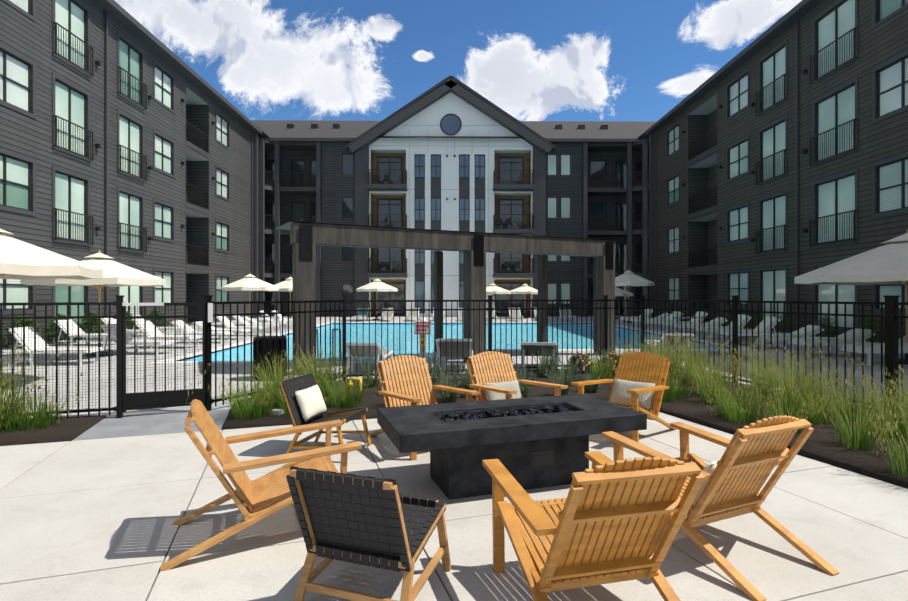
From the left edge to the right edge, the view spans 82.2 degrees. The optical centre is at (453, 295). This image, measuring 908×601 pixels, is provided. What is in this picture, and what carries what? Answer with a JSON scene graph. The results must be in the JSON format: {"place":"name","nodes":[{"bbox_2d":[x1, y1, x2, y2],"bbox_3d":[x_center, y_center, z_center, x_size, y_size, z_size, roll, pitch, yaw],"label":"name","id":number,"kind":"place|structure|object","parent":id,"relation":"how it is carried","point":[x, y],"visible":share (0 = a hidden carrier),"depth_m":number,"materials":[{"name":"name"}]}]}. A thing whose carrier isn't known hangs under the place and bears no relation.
{"place":"outdoors","nodes":[
{"label":"outdoors","id":0,"kind":"place"},
{"bbox_2d":[0,229,102,279],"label":"umbrella canopy","id":1,"kind":"object","parent":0,"point":[21,260],"visible":1,"depth_m":8.55,"materials":[{"name":"white fabric"}]},
{"bbox_2d":[20,253,165,286],"bbox_3d":[-9.274,-0.684,13.607,3.199,0.880,3.199,0,0,-1],"label":"umbrella canopy","id":2,"kind":"object","parent":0,"point":[124,274],"visible":0.71,"depth_m":13.06,"materials":[{"name":"white fabric"}]},
{"bbox_2d":[72,409,228,440],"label":"walkway path","id":3,"kind":"structure","parent":0,"point":[140,425],"depth_m":6.29,"materials":[{"name":"concrete"}]},
{"bbox_2d":[221,274,278,290],"bbox_3d":[-10.501,-0.664,26.796,2.889,0.880,2.889,0,0,-1],"label":"umbrella canopy","id":4,"kind":"object","parent":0,"point":[249,282],"visible":0.98,"depth_m":25.99,"materials":[{"name":"white fabric"}]},
{"bbox_2d":[269,277,292,291],"bbox_3d":[-9.845,-0.664,31.303,2.827,0.880,2.827,0,0,-1],"label":"umbrella canopy","id":5,"kind":"object","parent":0,"point":[286,285],"visible":0.48,"depth_m":30.42,"materials":[{"name":"white fabric"}]},
{"bbox_2d":[146,421,451,600],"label":"pavement joints","id":6,"kind":"object","parent":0,"point":[191,500],"depth_m":3.26,"materials":[{"name":"grey concrete"}]},
{"bbox_2d":[356,279,397,291],"bbox_3d":[-4.859,-0.639,32.851,2.571,0.830,2.571,0,0,-1],"label":"umbrella canopy","id":7,"kind":"object","parent":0,"point":[377,285],"visible":0.92,"depth_m":32.13,"materials":[{"name":"white fabric"}]},
{"bbox_2d":[178,323,728,360],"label":"pool wall","id":8,"kind":"structure","parent":0,"point":[226,350],"depth_m":24.32,"materials":[{"name":"grey concrete"}]},
{"bbox_2d":[148,322,757,363],"bbox_3d":[0.753,1.605,21.204,15.900,0.062,18.100,0,0,-1],"label":"pool coping","id":9,"kind":"object","parent":8,"relation":"on","point":[290,332],"visible":0.42,"depth_m":15.11,"materials":[{"name":"white concrete"}]},
{"bbox_2d":[0,407,907,600],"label":"patio slabs","id":10,"kind":"structure","parent":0,"point":[88,520],"depth_m":3.40,"materials":[{"name":"concrete"}]},
{"bbox_2d":[160,399,361,570],"bbox_3d":[-1.272,1.131,3.491,1.149,0.907,0.758,0,0,-23],"label":"chair","id":11,"kind":"object","parent":10,"relation":"on","point":[264,496],"visible":0.77,"depth_m":3.31,"materials":[{"name":"brown wood"}]},
{"bbox_2d":[280,378,370,453],"bbox_3d":[-1.282,1.212,5.245,0.698,0.731,0.621,0,0,14],"label":"chair","id":12,"kind":"object","parent":10,"relation":"on","point":[294,444],"visible":0.54,"depth_m":5.16,"materials":[{"name":"brown wood"}]},
{"bbox_2d":[295,385,326,421],"bbox_3d":[-1.448,1.090,5.287,0.160,0.293,0.432,0,0,14],"label":"cushion","id":13,"kind":"object","parent":12,"relation":"on","point":[311,402],"visible":1,"depth_m":5.19,"materials":[{"name":"white fabric"}]},
{"bbox_2d":[279,373,366,432],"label":"chair straps","id":14,"kind":"object","parent":12,"relation":"attached to","point":[306,381],"visible":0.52,"depth_m":5.20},
{"bbox_2d":[287,469,450,600],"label":"chair","id":15,"kind":"object","parent":10,"relation":"on","point":[310,574],"visible":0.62,"depth_m":2.60,"materials":[{"name":"brown wood"}]},
{"bbox_2d":[286,466,445,571],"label":"chair straps","id":16,"kind":"object","parent":15,"relation":"attached to","point":[367,523],"visible":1,"depth_m":2.54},
{"bbox_2d":[369,355,479,460],"bbox_3d":[-0.359,1.131,5.521,0.758,0.907,1.149,0,0,-32],"label":"chair","id":17,"kind":"object","parent":10,"relation":"on","point":[410,398],"visible":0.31,"depth_m":5.73,"materials":[{"name":"brown wood"}]},
{"bbox_2d":[377,394,646,499],"bbox_3d":[0.465,1.278,4.441,2.090,0.584,0.940,0,0,-18],"label":"fire table","id":18,"kind":"object","parent":10,"relation":"on","point":[460,450],"depth_m":4.16,"materials":[{"name":"black concrete"}]},
{"bbox_2d":[432,403,581,417],"bbox_3d":[0.465,1.032,4.441,1.278,0.068,0.358,0,0,-18],"label":"fire table liner","id":19,"kind":"object","parent":18,"relation":"in","point":[481,411],"visible":0.17,"depth_m":4.60,"materials":[{"name":"black metal"}]},
{"bbox_2d":[531,450,553,466],"bbox_3d":[0.721,1.326,4.237,0.200,0.120,0.011,0,0,-18],"label":"access panel","id":20,"kind":"object","parent":18,"relation":"attached to","point":[542,458],"visible":1,"depth_m":4.24,"materials":[{"name":"black metal"}]},
{"bbox_2d":[466,351,567,400],"bbox_3d":[0.624,1.131,5.914,0.758,0.907,1.149,0,0,-28],"label":"chair","id":21,"kind":"object","parent":10,"relation":"on","point":[480,374],"visible":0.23,"depth_m":6.13,"materials":[{"name":"brown wood"}]},
{"bbox_2d":[482,380,521,399],"bbox_3d":[0.573,1.140,6.012,0.500,0.265,0.196,0,0,-28],"label":"cushion","id":22,"kind":"object","parent":21,"relation":"on","point":[510,385],"visible":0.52,"depth_m":5.97,"materials":[{"name":"white fabric"}]},
{"bbox_2d":[482,451,704,600],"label":"chair","id":23,"kind":"object","parent":10,"relation":"on","point":[609,525],"visible":1,"depth_m":2.39,"materials":[{"name":"brown wood"}]},
{"bbox_2d":[571,352,676,442],"bbox_3d":[1.971,1.131,5.926,0.758,0.907,1.149,0,0,44],"label":"chair","id":24,"kind":"object","parent":10,"relation":"on","point":[659,387],"visible":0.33,"depth_m":6.01,"materials":[{"name":"brown wood"}]},
{"bbox_2d":[609,379,654,410],"bbox_3d":[2.049,1.140,6.005,0.500,0.282,0.203,0,0,44],"label":"cushion","id":25,"kind":"object","parent":24,"relation":"on","point":[620,396],"visible":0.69,"depth_m":5.97,"materials":[{"name":"beige fabric"}]},
{"bbox_2d":[601,415,839,600],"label":"chair","id":26,"kind":"object","parent":10,"relation":"on","point":[755,454],"visible":0.69,"depth_m":3.08,"materials":[{"name":"brown wood"}]},
{"bbox_2d":[691,460,717,505],"bbox_3d":[1.668,1.140,3.207,0.440,0.300,0.211,0,0,-25],"label":"cushion","id":27,"kind":"object","parent":26,"relation":"on","point":[710,467],"visible":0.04,"depth_m":3.10,"materials":[{"name":"white fabric"}]},
{"bbox_2d":[3,316,907,417],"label":"pool deck","id":28,"kind":"structure","parent":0,"point":[40,359],"depth_m":11.59,"materials":[{"name":"grey concrete"}]},
{"bbox_2d":[0,415,105,445],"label":"bed soil","id":29,"kind":"structure","parent":28,"relation":"on","point":[70,429],"depth_m":5.81,"materials":[{"name":"brown soil"}]},
{"bbox_2d":[86,343,112,356],"bbox_3d":[-9.274,1.411,13.607,0.600,0.350,0.600,0,0,-1],"label":"umbrella base","id":30,"kind":"object","parent":28,"relation":"on","point":[104,354],"visible":0.4,"depth_m":13.44,"materials":[{"name":"black metal"}]},
{"bbox_2d":[92,250,117,342],"bbox_3d":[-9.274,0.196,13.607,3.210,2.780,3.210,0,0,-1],"label":"umbrella pole","id":31,"kind":"object","parent":28,"relation":"on","point":[99,287],"visible":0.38,"depth_m":13.61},
{"bbox_2d":[253,336,286,380],"bbox_3d":[-3.488,1.186,9.863,0.605,0.800,0.602,0,0,-1],"label":"trash can","id":32,"kind":"object","parent":28,"relation":"on","point":[267,346],"visible":0.54,"depth_m":9.66,"materials":[{"name":"black metal"}]},
{"bbox_2d":[420,321,425,361],"bbox_3d":[-0.646,1.061,10.790,0.120,1.050,0.120,0,0,-1],"label":"sign post","id":33,"kind":"object","parent":28,"relation":"on","point":[421,348],"visible":0.36,"depth_m":10.73,"materials":[{"name":"grey metal"}]},
{"bbox_2d":[414,318,430,333],"bbox_3d":[-0.646,0.636,10.790,0.340,0.340,0.160,0,0,-1],"label":"sign","id":34,"kind":"object","parent":33,"relation":"attached to","point":[420,328],"visible":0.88,"depth_m":10.72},
{"bbox_2d":[415,322,430,343],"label":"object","id":35,"kind":"object","parent":33,"relation":"attached to","point":[422,329],"visible":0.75,"depth_m":10.71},
{"bbox_2d":[3,310,884,374],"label":"lounge chairs","id":36,"kind":"object","parent":28,"relation":"on","point":[574,356],"visible":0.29,"depth_m":17.30,"materials":[{"name":"white fabric"}]},
{"bbox_2d":[275,221,616,374],"bbox_3d":[-0.107,-0.014,13.504,8.429,3.200,3.175,0,0,-25],"label":"pergola","id":37,"kind":"object","parent":28,"relation":"on","point":[347,235],"visible":0.77,"depth_m":12.06,"materials":[{"name":"brown wood"}]},
{"bbox_2d":[299,224,612,269],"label":"pergola plates","id":38,"kind":"object","parent":37,"relation":"attached to","point":[305,242],"visible":0.98,"depth_m":10.44,"materials":[{"name":"black metal"}]},
{"bbox_2d":[0,0,907,346],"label":"building walls","id":39,"kind":"structure","parent":28,"relation":"on","point":[412,130],"depth_m":29.55,"materials":[{"name":"grey wood"}]},
{"bbox_2d":[370,175,525,272],"bbox_3d":[-0.400,-5.239,38.134,11.360,7.250,0.480,0,0,-1],"label":"balcony furniture","id":40,"kind":"object","parent":39,"relation":"attached to","point":[508,222],"visible":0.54,"depth_m":38.27,"materials":[{"name":"black plastic"}]},
{"bbox_2d":[385,174,525,267],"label":"balcony plants","id":41,"kind":"object","parent":40,"relation":"on","point":[395,265],"visible":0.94,"depth_m":38.09,"materials":[{"name":"green plant"}]},
{"bbox_2d":[0,0,907,329],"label":"building window frames","id":42,"kind":"structure","parent":39,"relation":"in","point":[464,166],"depth_m":23.02,"materials":[{"name":"black metal"}]},
{"bbox_2d":[0,0,907,327],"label":"windows","id":43,"kind":"structure","parent":42,"relation":"in","point":[16,170],"depth_m":22.66,"materials":[{"name":"green glass"}]},
{"bbox_2d":[53,22,857,272],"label":"balcony railings","id":44,"kind":"object","parent":39,"relation":"attached to","point":[195,194],"visible":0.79,"depth_m":22.77,"materials":[{"name":"black metal"}]},
{"bbox_2d":[0,295,907,418],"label":"fence","id":45,"kind":"object","parent":28,"relation":"on","point":[891,303],"visible":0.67,"depth_m":8.06,"materials":[{"name":"black metal"}]},
{"bbox_2d":[0,305,201,411],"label":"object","id":46,"kind":"structure","parent":45,"relation":"attached to","point":[108,349],"depth_m":6.58,"materials":[{"name":"white"}]},
{"bbox_2d":[123,302,204,411],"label":"fence gate","id":47,"kind":"structure","parent":45,"relation":"attached to","point":[154,399],"depth_m":6.88,"materials":[{"name":"black metal"}]},
{"bbox_2d":[122,303,212,321],"bbox_3d":[-3.798,0.231,6.905,1.085,0.270,0.130,0,0,-24],"label":"hardware piece","id":48,"kind":"object","parent":47,"relation":"attached to","point":[210,312],"visible":0.82,"depth_m":6.84,"materials":[{"name":"silver metal"}]},
{"bbox_2d":[3,308,907,374],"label":"lounger frames","id":49,"kind":"structure","parent":28,"relation":"on","point":[40,342],"depth_m":14.28,"materials":[{"name":"white plastic"}]},
{"bbox_2d":[348,308,761,356],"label":"lounger slings","id":50,"kind":"object","parent":49,"relation":"attached to","point":[538,348],"visible":0.44,"depth_m":10.65,"materials":[{"name":"white fabric"}]},
{"bbox_2d":[620,309,907,350],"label":"lounge chairs","id":51,"kind":"object","parent":49,"relation":"on","point":[849,341],"visible":0.5,"depth_m":17.01,"materials":[{"name":"white plastic"}]},
{"bbox_2d":[19,317,907,415],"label":"pool deck joints","id":52,"kind":"object","parent":28,"relation":"attached to","point":[193,363],"visible":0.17,"depth_m":11.59,"materials":[{"name":"grey concrete"}]},
{"bbox_2d":[259,315,702,364],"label":"pool handrails","id":53,"kind":"object","parent":28,"relation":"on","point":[688,317],"visible":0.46,"depth_m":18.68,"materials":[{"name":"silver metal"}]},
{"bbox_2d":[794,230,907,341],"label":"frame","id":54,"kind":"object","parent":28,"relation":"on","point":[905,285],"visible":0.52,"depth_m":12.09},
{"bbox_2d":[794,233,907,284],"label":"umbrella canopy","id":55,"kind":"object","parent":54,"relation":"attached to","point":[887,263],"visible":0.9,"depth_m":11.63,"materials":[{"name":"white fabric"}]},
{"bbox_2d":[198,325,712,360],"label":"pool water","id":56,"kind":"structure","parent":0,"point":[378,340],"depth_m":20.79,"materials":[{"name":"blue liquid"}]},
{"bbox_2d":[114,0,801,121],"label":"sky","id":57,"kind":"structure","parent":0,"point":[323,60],"materials":[{"name":"blue"}]},
{"bbox_2d":[486,284,510,293],"bbox_3d":[2.621,-0.439,34.923,2.391,0.730,2.391,0,0,-1],"label":"umbrella canopy","id":58,"kind":"object","parent":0,"point":[492,289],"visible":0.73,"depth_m":34.14,"materials":[{"name":"white fabric"}]},
{"bbox_2d":[511,284,537,293],"bbox_3d":[4.911,-0.439,35.945,2.370,0.730,2.370,0,0,-1],"label":"umbrella canopy","id":59,"kind":"object","parent":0,"point":[524,289],"visible":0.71,"depth_m":35.16,"materials":[{"name":"white fabric"}]},
{"bbox_2d":[223,368,907,488],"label":"bed soil","id":60,"kind":"structure","parent":0,"point":[821,445],"depth_m":6.32,"materials":[{"name":"brown soil"}]},
{"bbox_2d":[270,409,283,414],"bbox_3d":[-2.261,1.511,6.652,0.140,0.090,0.105,0,0,19],"label":"landscape light","id":61,"kind":"object","parent":60,"relation":"on","point":[276,412],"visible":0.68,"depth_m":6.62,"materials":[{"name":"grey metal"}]},
{"bbox_2d":[348,378,361,399],"bbox_3d":[-1.418,1.386,7.485,0.190,0.400,0.070,0,0,-1],"label":"gas pipe","id":62,"kind":"object","parent":60,"relation":"on","point":[359,379],"visible":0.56,"depth_m":7.47,"materials":[{"name":"yellow metal"}]},
{"bbox_2d":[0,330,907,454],"bbox_3d":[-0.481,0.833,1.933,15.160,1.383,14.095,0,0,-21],"label":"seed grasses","id":63,"kind":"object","parent":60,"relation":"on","point":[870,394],"visible":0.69,"depth_m":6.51,"materials":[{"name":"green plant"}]},
{"bbox_2d":[0,332,907,478],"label":"grasses","id":64,"kind":"object","parent":60,"relation":"on","point":[256,411],"visible":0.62,"depth_m":6.52,"materials":[{"name":"green plant"}]},
{"bbox_2d":[360,347,649,405],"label":"shrubs","id":65,"kind":"object","parent":60,"relation":"on","point":[570,374],"visible":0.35,"depth_m":8.45,"materials":[{"name":"green plant"}]},
{"bbox_2d":[365,346,644,385],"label":"flowers","id":66,"kind":"object","parent":65,"relation":"attached to","point":[517,367],"visible":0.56,"depth_m":8.66,"materials":[{"name":"purple plant"}]},
{"bbox_2d":[566,353,682,372],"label":"flower shrubs","id":67,"kind":"object","parent":60,"relation":"on","point":[608,365],"visible":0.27,"depth_m":10.09,"materials":[{"name":"pink plant"}]},
{"bbox_2d":[266,311,907,350],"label":"lounge chairs","id":68,"kind":"object","parent":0,"point":[849,334],"visible":0.23,"depth_m":13.72,"materials":[{"name":"white plastic"}]},
{"bbox_2d":[615,286,632,295],"bbox_3d":[10.916,-0.314,35.503,2.577,0.780,2.577,0,0,-1],"label":"umbrella canopy","id":69,"kind":"object","parent":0,"point":[619,292],"visible":0.31,"depth_m":34.59,"materials":[{"name":"beige fabric"}]},
{"bbox_2d":[615,270,654,286],"bbox_3d":[10.069,-0.989,29.995,2.689,0.930,2.689,0,0,-1],"label":"umbrella canopy","id":70,"kind":"object","parent":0,"point":[628,277],"visible":0.75,"depth_m":29.15,"materials":[{"name":"white fabric"}]},
{"bbox_2d":[899,353,907,364],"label":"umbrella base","id":71,"kind":"object","parent":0,"point":[905,360],"visible":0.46,"depth_m":11.99,"materials":[{"name":"black metal"}]}
]}

